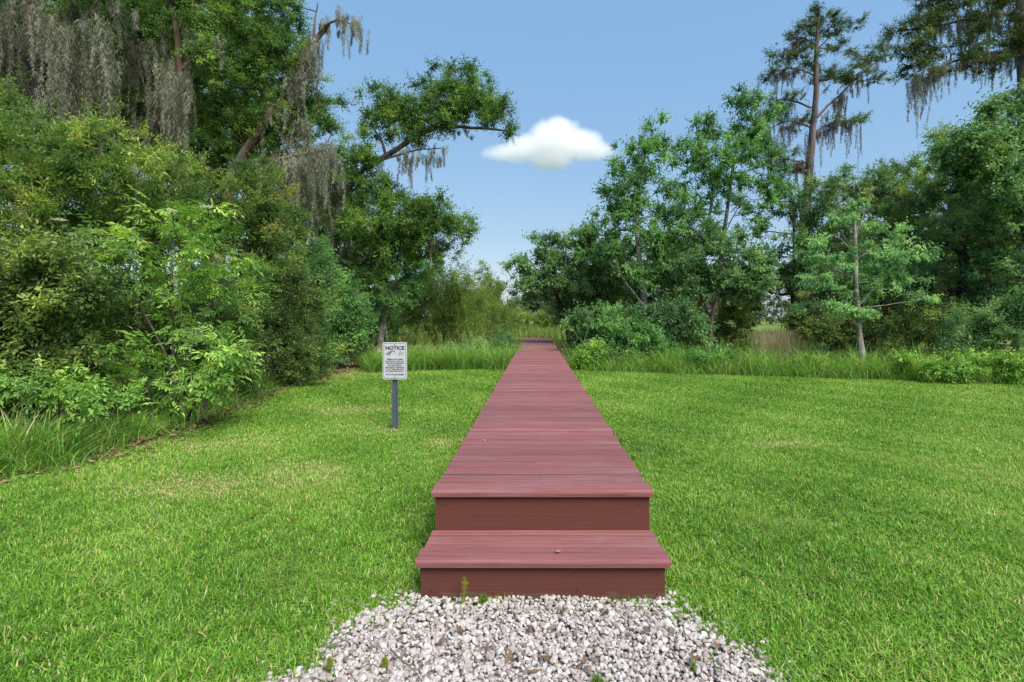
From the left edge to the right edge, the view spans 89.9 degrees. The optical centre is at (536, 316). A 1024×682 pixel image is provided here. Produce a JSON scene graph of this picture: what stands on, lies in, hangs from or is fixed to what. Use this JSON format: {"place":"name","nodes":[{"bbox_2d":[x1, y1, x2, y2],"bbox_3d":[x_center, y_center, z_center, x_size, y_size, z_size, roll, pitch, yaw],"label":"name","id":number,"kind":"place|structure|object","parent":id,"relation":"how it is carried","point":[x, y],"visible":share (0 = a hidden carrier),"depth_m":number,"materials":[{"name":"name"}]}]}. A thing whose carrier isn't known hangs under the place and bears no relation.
{"place":"outdoors","nodes":[
{"label":"outdoors","id":0,"kind":"place"},
{"bbox_2d":[0,0,1016,317],"label":"sky","id":1,"kind":"structure","parent":0,"point":[582,75],"materials":[{"name":"blue"}]},
{"bbox_2d":[0,318,1023,681],"bbox_3d":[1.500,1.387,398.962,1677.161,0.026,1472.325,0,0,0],"label":"ground","id":2,"kind":"structure","parent":0,"point":[562,352],"depth_m":3.51,"materials":[{"name":"green plant"}]},
{"bbox_2d":[0,209,140,432],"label":"evergreen shrub","id":3,"kind":"object","parent":2,"relation":"on","point":[30,327],"visible":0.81,"depth_m":5.71,"materials":[{"name":"green plant"}]},
{"bbox_2d":[0,353,149,444],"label":"creeping vine","id":4,"kind":"object","parent":2,"relation":"on","point":[31,390],"visible":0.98,"depth_m":5.16,"materials":[{"name":"green plant"}]},
{"bbox_2d":[0,0,151,213],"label":"moss oak","id":5,"kind":"object","parent":2,"relation":"on","point":[39,55],"visible":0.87,"depth_m":10.64,"materials":[{"name":"grey plant"}]},
{"bbox_2d":[0,0,198,340],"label":"woodland tree","id":6,"kind":"object","parent":2,"relation":"on","point":[94,102],"visible":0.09,"depth_m":16.67,"materials":[{"name":"green plant"}]},
{"bbox_2d":[0,75,220,414],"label":"wax myrtle","id":7,"kind":"object","parent":2,"relation":"on","point":[68,169],"visible":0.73,"depth_m":7.06,"materials":[{"name":"green plant"}]},
{"bbox_2d":[75,0,196,373],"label":"moss oak","id":8,"kind":"object","parent":2,"relation":"on","point":[133,89],"visible":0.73,"depth_m":12.17,"materials":[{"name":"grey plant"}]},
{"bbox_2d":[31,320,266,429],"bbox_3d":[-4.747,0.750,6.277,2.803,1.428,1.772,0,0,0],"label":"elder shrub","id":9,"kind":"object","parent":2,"relation":"on","point":[226,361],"visible":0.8,"depth_m":6.28,"materials":[{"name":"green plant"}]},
{"bbox_2d":[41,184,269,419],"bbox_3d":[-5.093,-0.118,7.072,2.621,3.157,2.290,0,0,0],"label":"elder shrub","id":10,"kind":"object","parent":2,"relation":"on","point":[193,250],"visible":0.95,"depth_m":6.82,"materials":[{"name":"green plant"}]},
{"bbox_2d":[27,230,292,408],"bbox_3d":[-6.325,-0.031,8.288,4.590,3.091,2.721,0,0,17],"label":"shrub","id":11,"kind":"object","parent":2,"relation":"on","point":[222,315],"visible":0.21,"depth_m":8.08,"materials":[{"name":"green plant"}]},
{"bbox_2d":[0,364,336,477],"bbox_3d":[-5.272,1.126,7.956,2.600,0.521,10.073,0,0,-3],"label":"tall grass","id":12,"kind":"structure","parent":2,"relation":"on","point":[138,423],"depth_m":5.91,"materials":[{"name":"green plant"}]},
{"bbox_2d":[0,365,361,482],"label":"leaf litter","id":13,"kind":"object","parent":2,"relation":"on","point":[350,368],"visible":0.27,"depth_m":6.13,"materials":[{"name":"plant"}]},
{"bbox_2d":[67,135,312,376],"bbox_3d":[-6.063,-0.780,9.241,4.187,4.497,2.628,0,0,0],"label":"wax myrtle","id":14,"kind":"object","parent":2,"relation":"on","point":[254,215],"visible":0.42,"depth_m":9.01,"materials":[{"name":"green plant"}]},
{"bbox_2d":[151,0,282,370],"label":"moss oak","id":15,"kind":"object","parent":2,"relation":"on","point":[180,87],"visible":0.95,"depth_m":11.88,"materials":[{"name":"green plant"}]},
{"bbox_2d":[122,0,324,273],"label":"woodland tree","id":16,"kind":"object","parent":2,"relation":"on","point":[213,159],"visible":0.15,"depth_m":17.93,"materials":[{"name":"green plant"}]},
{"bbox_2d":[219,249,290,396],"bbox_3d":[-4.832,0.159,8.629,1.037,2.601,1.126,0,0,0],"label":"fern vine","id":17,"kind":"object","parent":2,"relation":"on","point":[255,279],"visible":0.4,"depth_m":8.59,"materials":[{"name":"plant"}]},
{"bbox_2d":[164,0,370,364],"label":"leaning oak","id":18,"kind":"object","parent":2,"relation":"on","point":[271,38],"visible":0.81,"depth_m":13.09,"materials":[{"name":"green plant"}]},
{"bbox_2d":[220,220,356,385],"bbox_3d":[-5.307,-0.262,10.465,2.886,3.622,2.169,0,0,0],"label":"bayberry shrub","id":19,"kind":"object","parent":2,"relation":"on","point":[286,363],"visible":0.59,"depth_m":10.27,"materials":[{"name":"green plant"}]},
{"bbox_2d":[277,233,381,369],"bbox_3d":[-5.702,-0.430,13.636,2.737,3.827,2.754,0,0,-39],"label":"bay shrub","id":20,"kind":"object","parent":2,"relation":"on","point":[351,313],"visible":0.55,"depth_m":13.43,"materials":[{"name":"green plant"}]},
{"bbox_2d":[243,139,447,346],"bbox_3d":[-7.576,-2.606,19.698,8.785,8.405,4.324,0,0,0],"label":"woodland tree","id":21,"kind":"object","parent":2,"relation":"on","point":[389,283],"visible":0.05,"depth_m":19.15,"materials":[{"name":"green plant"}]},
{"bbox_2d":[383,342,406,428],"bbox_3d":[-1.770,0.875,6.390,0.302,1.123,0.042,0,0,0],"label":"notice sign","id":22,"kind":"object","parent":2,"relation":"on","point":[394,361],"visible":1,"depth_m":6.37,"materials":[{"name":"metal"}]},
{"bbox_2d":[362,262,429,353],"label":"slender tree","id":23,"kind":"object","parent":2,"relation":"on","point":[390,299],"visible":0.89,"depth_m":15.58,"materials":[{"name":"green plant"}]},
{"bbox_2d":[296,53,522,364],"bbox_3d":[-3.816,-3.154,15.263,6.783,9.260,2.939,0,0,0],"label":"live oak","id":24,"kind":"object","parent":2,"relation":"on","point":[415,220],"visible":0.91,"depth_m":14.92,"materials":[{"name":"green plant"}]},
{"bbox_2d":[389,280,437,342],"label":"bay shrub","id":25,"kind":"object","parent":2,"relation":"on","point":[398,314],"visible":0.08,"depth_m":24.04,"materials":[{"name":"green plant"}]},
{"bbox_2d":[341,335,533,372],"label":"tall grass","id":26,"kind":"structure","parent":2,"relation":"on","point":[454,358],"depth_m":13.52,"materials":[{"name":"green plant"}]},
{"bbox_2d":[387,255,500,350],"bbox_3d":[-3.271,-0.346,17.833,4.124,4.121,3.010,0,0,0],"label":"willow bush","id":27,"kind":"object","parent":2,"relation":"on","point":[457,295],"visible":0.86,"depth_m":17.55,"materials":[{"name":"green plant"}]},
{"bbox_2d":[440,325,525,355],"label":"bush","id":28,"kind":"object","parent":2,"relation":"on","point":[507,336],"visible":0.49,"depth_m":15.80,"materials":[{"name":"green plant"}]},
{"bbox_2d":[478,593,487,605],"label":"weed","id":29,"kind":"object","parent":2,"relation":"on","point":[483,598],"visible":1,"depth_m":2.44,"materials":[{"name":"green plant"}]},
{"bbox_2d":[467,258,507,335],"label":"feathery tree","id":30,"kind":"object","parent":2,"relation":"on","point":[490,280],"visible":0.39,"depth_m":26.77,"materials":[{"name":"green plant"}]},
{"bbox_2d":[462,278,529,343],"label":"willow bush","id":31,"kind":"object","parent":2,"relation":"on","point":[505,313],"visible":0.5,"depth_m":22.37,"materials":[{"name":"green plant"}]},
{"bbox_2d":[120,273,889,325],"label":"wood","id":32,"kind":"object","parent":2,"relation":"on","point":[781,305],"visible":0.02,"depth_m":90.42,"materials":[{"name":"green plant"}]},
{"bbox_2d":[507,305,538,329],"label":"distant bush","id":33,"kind":"object","parent":2,"relation":"on","point":[531,318],"visible":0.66,"depth_m":35.77,"materials":[{"name":"green plant"}]},
{"bbox_2d":[514,283,553,320],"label":"distant tree","id":34,"kind":"object","parent":2,"relation":"on","point":[535,306],"visible":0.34,"depth_m":51.33,"materials":[{"name":"green plant"}]},
{"bbox_2d":[415,337,670,601],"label":"boardwalk","id":35,"kind":"structure","parent":2,"relation":"on","point":[541,469],"depth_m":2.85,"materials":[{"name":"brown wood"}]},
{"bbox_2d":[531,309,559,328],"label":"distant bush","id":36,"kind":"object","parent":2,"relation":"on","point":[543,323],"visible":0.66,"depth_m":43.78,"materials":[{"name":"green plant"}]},
{"bbox_2d":[496,220,652,355],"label":"broadleaf tree","id":37,"kind":"object","parent":2,"relation":"on","point":[582,286],"visible":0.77,"depth_m":18.24,"materials":[{"name":"green plant"}]},
{"bbox_2d":[567,335,609,369],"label":"weed","id":38,"kind":"object","parent":2,"relation":"on","point":[585,352],"visible":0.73,"depth_m":13.40,"materials":[{"name":"green plant"}]},
{"bbox_2d":[556,301,625,356],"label":"leafy bush","id":39,"kind":"object","parent":2,"relation":"on","point":[584,323],"visible":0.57,"depth_m":14.22,"materials":[{"name":"green plant"}]},
{"bbox_2d":[537,260,678,341],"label":"woodland tree","id":40,"kind":"object","parent":2,"relation":"on","point":[649,300],"visible":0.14,"depth_m":22.81,"materials":[{"name":"green plant"}]},
{"bbox_2d":[581,297,679,365],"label":"leafy bush","id":41,"kind":"object","parent":2,"relation":"on","point":[637,329],"visible":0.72,"depth_m":13.69,"materials":[{"name":"green plant"}]},
{"bbox_2d":[571,108,700,319],"bbox_3d":[3.158,-2.490,16.230,4.166,7.905,3.017,0,0,0],"label":"broadleaf tree","id":42,"kind":"object","parent":2,"relation":"on","point":[626,209],"visible":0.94,"depth_m":15.98,"materials":[{"name":"green plant"}]},
{"bbox_2d":[630,288,720,355],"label":"leafy bush","id":43,"kind":"object","parent":2,"relation":"on","point":[693,326],"visible":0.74,"depth_m":14.16,"materials":[{"name":"green plant"}]},
{"bbox_2d":[632,227,768,348],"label":"woodland tree","id":44,"kind":"object","parent":2,"relation":"on","point":[755,308],"visible":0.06,"depth_m":21.58,"materials":[{"name":"green plant"}]},
{"bbox_2d":[671,340,743,369],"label":"broad weed","id":45,"kind":"object","parent":2,"relation":"on","point":[697,355],"visible":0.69,"depth_m":12.81,"materials":[{"name":"green plant"}]},
{"bbox_2d":[652,200,784,353],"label":"broadleaf tree","id":46,"kind":"object","parent":2,"relation":"on","point":[711,278],"visible":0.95,"depth_m":15.19,"materials":[{"name":"green plant"}]},
{"bbox_2d":[661,80,795,347],"bbox_3d":[6.442,-3.228,17.256,4.348,9.466,2.629,0,0,16],"label":"broadleaf tree","id":47,"kind":"object","parent":2,"relation":"on","point":[755,133],"visible":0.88,"depth_m":17.14,"materials":[{"name":"green plant"}]},
{"bbox_2d":[701,294,761,356],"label":"leafy bush","id":48,"kind":"object","parent":2,"relation":"on","point":[729,333],"visible":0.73,"depth_m":16.00,"materials":[{"name":"green plant"}]},
{"bbox_2d":[737,323,816,357],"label":"dry reeds","id":49,"kind":"object","parent":2,"relation":"on","point":[776,339],"visible":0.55,"depth_m":17.32,"materials":[{"name":"beige plant"}]},
{"bbox_2d":[728,171,864,335],"bbox_3d":[10.231,-2.036,20.001,5.691,7.044,2.850,0,0,0],"label":"broadleaf tree","id":50,"kind":"object","parent":2,"relation":"on","point":[813,216],"visible":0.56,"depth_m":19.81,"materials":[{"name":"green plant"}]},
{"bbox_2d":[789,350,828,368],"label":"broad weed","id":51,"kind":"object","parent":2,"relation":"on","point":[806,356],"visible":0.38,"depth_m":12.23,"materials":[{"name":"green plant"}]},
{"bbox_2d":[756,0,896,345],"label":"bald cypress","id":52,"kind":"object","parent":2,"relation":"on","point":[846,77],"visible":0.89,"depth_m":22.89,"materials":[{"name":"green plant"}]},
{"bbox_2d":[781,288,911,361],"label":"leafy bush","id":53,"kind":"object","parent":2,"relation":"on","point":[824,329],"visible":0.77,"depth_m":14.82,"materials":[{"name":"green plant"}]},
{"bbox_2d":[781,192,920,350],"bbox_3d":[13.233,-2.027,20.961,7.410,6.930,3.945,0,0,-11],"label":"woodland tree","id":54,"kind":"object","parent":2,"relation":"on","point":[869,219],"visible":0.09,"depth_m":20.69,"materials":[{"name":"green plant"}]},
{"bbox_2d":[790,194,944,365],"bbox_3d":[8.109,-0.715,12.448,3.849,4.433,1.598,0,0,0],"label":"young maple","id":55,"kind":"object","parent":2,"relation":"on","point":[881,257],"visible":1,"depth_m":12.30,"materials":[{"name":"green plant"}]},
{"bbox_2d":[796,150,975,353],"bbox_3d":[11.503,-1.929,16.512,6.090,6.776,3.252,0,0,0],"label":"broadleaf tree","id":56,"kind":"object","parent":2,"relation":"on","point":[908,204],"visible":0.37,"depth_m":16.17,"materials":[{"name":"green plant"}]},
{"bbox_2d":[865,290,975,364],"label":"leafy bush","id":57,"kind":"object","parent":2,"relation":"on","point":[918,332],"visible":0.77,"depth_m":13.06,"materials":[{"name":"green plant"}]},
{"bbox_2d":[888,346,973,379],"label":"broad weed","id":58,"kind":"object","parent":2,"relation":"on","point":[901,355],"visible":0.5,"depth_m":11.33,"materials":[{"name":"green plant"}]},
{"bbox_2d":[876,0,1023,358],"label":"bald cypress","id":59,"kind":"object","parent":2,"relation":"on","point":[977,22],"visible":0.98,"depth_m":16.90,"materials":[{"name":"green plant"}]},
{"bbox_2d":[885,118,1023,346],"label":"broadleaf tree","id":60,"kind":"object","parent":2,"relation":"on","point":[957,211],"visible":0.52,"depth_m":14.27,"materials":[{"name":"green plant"}]},
{"bbox_2d":[912,166,1015,350],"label":"woodland tree","id":61,"kind":"object","parent":2,"relation":"on","point":[976,243],"depth_m":18.79,"materials":[{"name":"green plant"}]},
{"bbox_2d":[914,344,1023,385],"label":"broad weed","id":62,"kind":"object","parent":2,"relation":"on","point":[956,373],"visible":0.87,"depth_m":10.59,"materials":[{"name":"green plant"}]},
{"bbox_2d":[916,76,1023,342],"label":"broadleaf tree","id":63,"kind":"object","parent":2,"relation":"on","point":[990,144],"visible":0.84,"depth_m":12.48,"materials":[{"name":"green plant"}]},
{"bbox_2d":[924,280,1023,361],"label":"leafy bush","id":64,"kind":"object","parent":2,"relation":"on","point":[989,326],"visible":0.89,"depth_m":11.89,"materials":[{"name":"green plant"}]},
{"bbox_2d":[233,589,818,681],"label":"gravel","id":65,"kind":"structure","parent":0,"point":[527,647],"depth_m":2.13,"materials":[{"name":"grey gravel"}]},
{"bbox_2d":[324,656,334,669],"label":"yellow weed","id":66,"kind":"object","parent":65,"relation":"on","point":[329,661],"visible":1,"depth_m":1.98,"materials":[{"name":"green plant"}]},
{"bbox_2d":[323,638,352,649],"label":"twig","id":67,"kind":"object","parent":65,"relation":"on","point":[336,643],"visible":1,"depth_m":2.09,"materials":[{"name":"wood"}]},
{"bbox_2d":[380,655,388,667],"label":"yellow weed","id":68,"kind":"object","parent":65,"relation":"on","point":[384,662],"visible":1,"depth_m":1.99,"materials":[{"name":"green plant"}]},
{"bbox_2d":[390,648,421,681],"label":"twig","id":69,"kind":"object","parent":65,"relation":"on","point":[401,659],"visible":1,"depth_m":1.98,"materials":[{"name":"grey wood"}]},
{"bbox_2d":[437,634,444,644],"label":"dead leaf","id":70,"kind":"object","parent":65,"relation":"on","point":[441,640],"visible":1,"depth_m":2.14,"materials":[{"name":"brown plant"}]},
{"bbox_2d":[456,624,465,632],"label":"dead leaf","id":71,"kind":"object","parent":65,"relation":"on","point":[460,629],"visible":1,"depth_m":2.20,"materials":[{"name":"brown plant"}]},
{"bbox_2d":[460,576,468,603],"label":"spike weed","id":72,"kind":"object","parent":65,"relation":"on","point":[464,588],"visible":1,"depth_m":2.44,"materials":[{"name":"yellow plant"}]},
{"bbox_2d":[505,650,510,662],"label":"dead leaf","id":73,"kind":"object","parent":65,"relation":"on","point":[508,656],"visible":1,"depth_m":2.03,"materials":[{"name":"brown plant"}]},
{"bbox_2d":[528,669,539,672],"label":"dead leaf","id":74,"kind":"object","parent":65,"relation":"on","point":[534,670],"visible":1,"depth_m":1.95,"materials":[{"name":"brown plant"}]},
{"bbox_2d":[541,655,551,659],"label":"dead leaf","id":75,"kind":"object","parent":65,"relation":"on","point":[546,657],"visible":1,"depth_m":2.03,"materials":[{"name":"brown plant"}]},
{"bbox_2d":[582,654,586,663],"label":"dead leaf","id":76,"kind":"object","parent":65,"relation":"on","point":[584,659],"visible":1,"depth_m":2.01,"materials":[{"name":"brown plant"}]},
{"bbox_2d":[589,670,604,681],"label":"weed","id":77,"kind":"object","parent":65,"relation":"on","point":[597,678],"visible":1,"depth_m":1.90,"materials":[{"name":"green plant"}]},
{"bbox_2d":[622,606,653,610],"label":"twig","id":78,"kind":"object","parent":65,"relation":"on","point":[637,607],"visible":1,"depth_m":2.36,"materials":[{"name":"grey wood"}]},
{"bbox_2d":[642,626,650,630],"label":"dead leaf","id":79,"kind":"object","parent":65,"relation":"on","point":[645,628],"visible":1,"depth_m":2.21,"materials":[{"name":"brown plant"}]},
{"bbox_2d":[688,659,696,674],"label":"weed","id":80,"kind":"object","parent":65,"relation":"on","point":[693,666],"visible":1,"depth_m":1.98,"materials":[{"name":"green plant"}]},
{"bbox_2d":[689,654,699,660],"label":"dead leaf","id":81,"kind":"object","parent":65,"relation":"on","point":[695,658],"visible":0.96,"depth_m":2.02,"materials":[{"name":"brown plant"}]},
{"bbox_2d":[282,322,846,344],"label":"marsh grass","id":82,"kind":"structure","parent":0,"point":[531,331],"depth_m":27.11,"materials":[{"name":"green plant"}]},
{"bbox_2d":[549,333,1023,385],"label":"tall grass","id":83,"kind":"structure","parent":0,"point":[774,364],"depth_m":12.20,"materials":[{"name":"green plant"}]}
]}

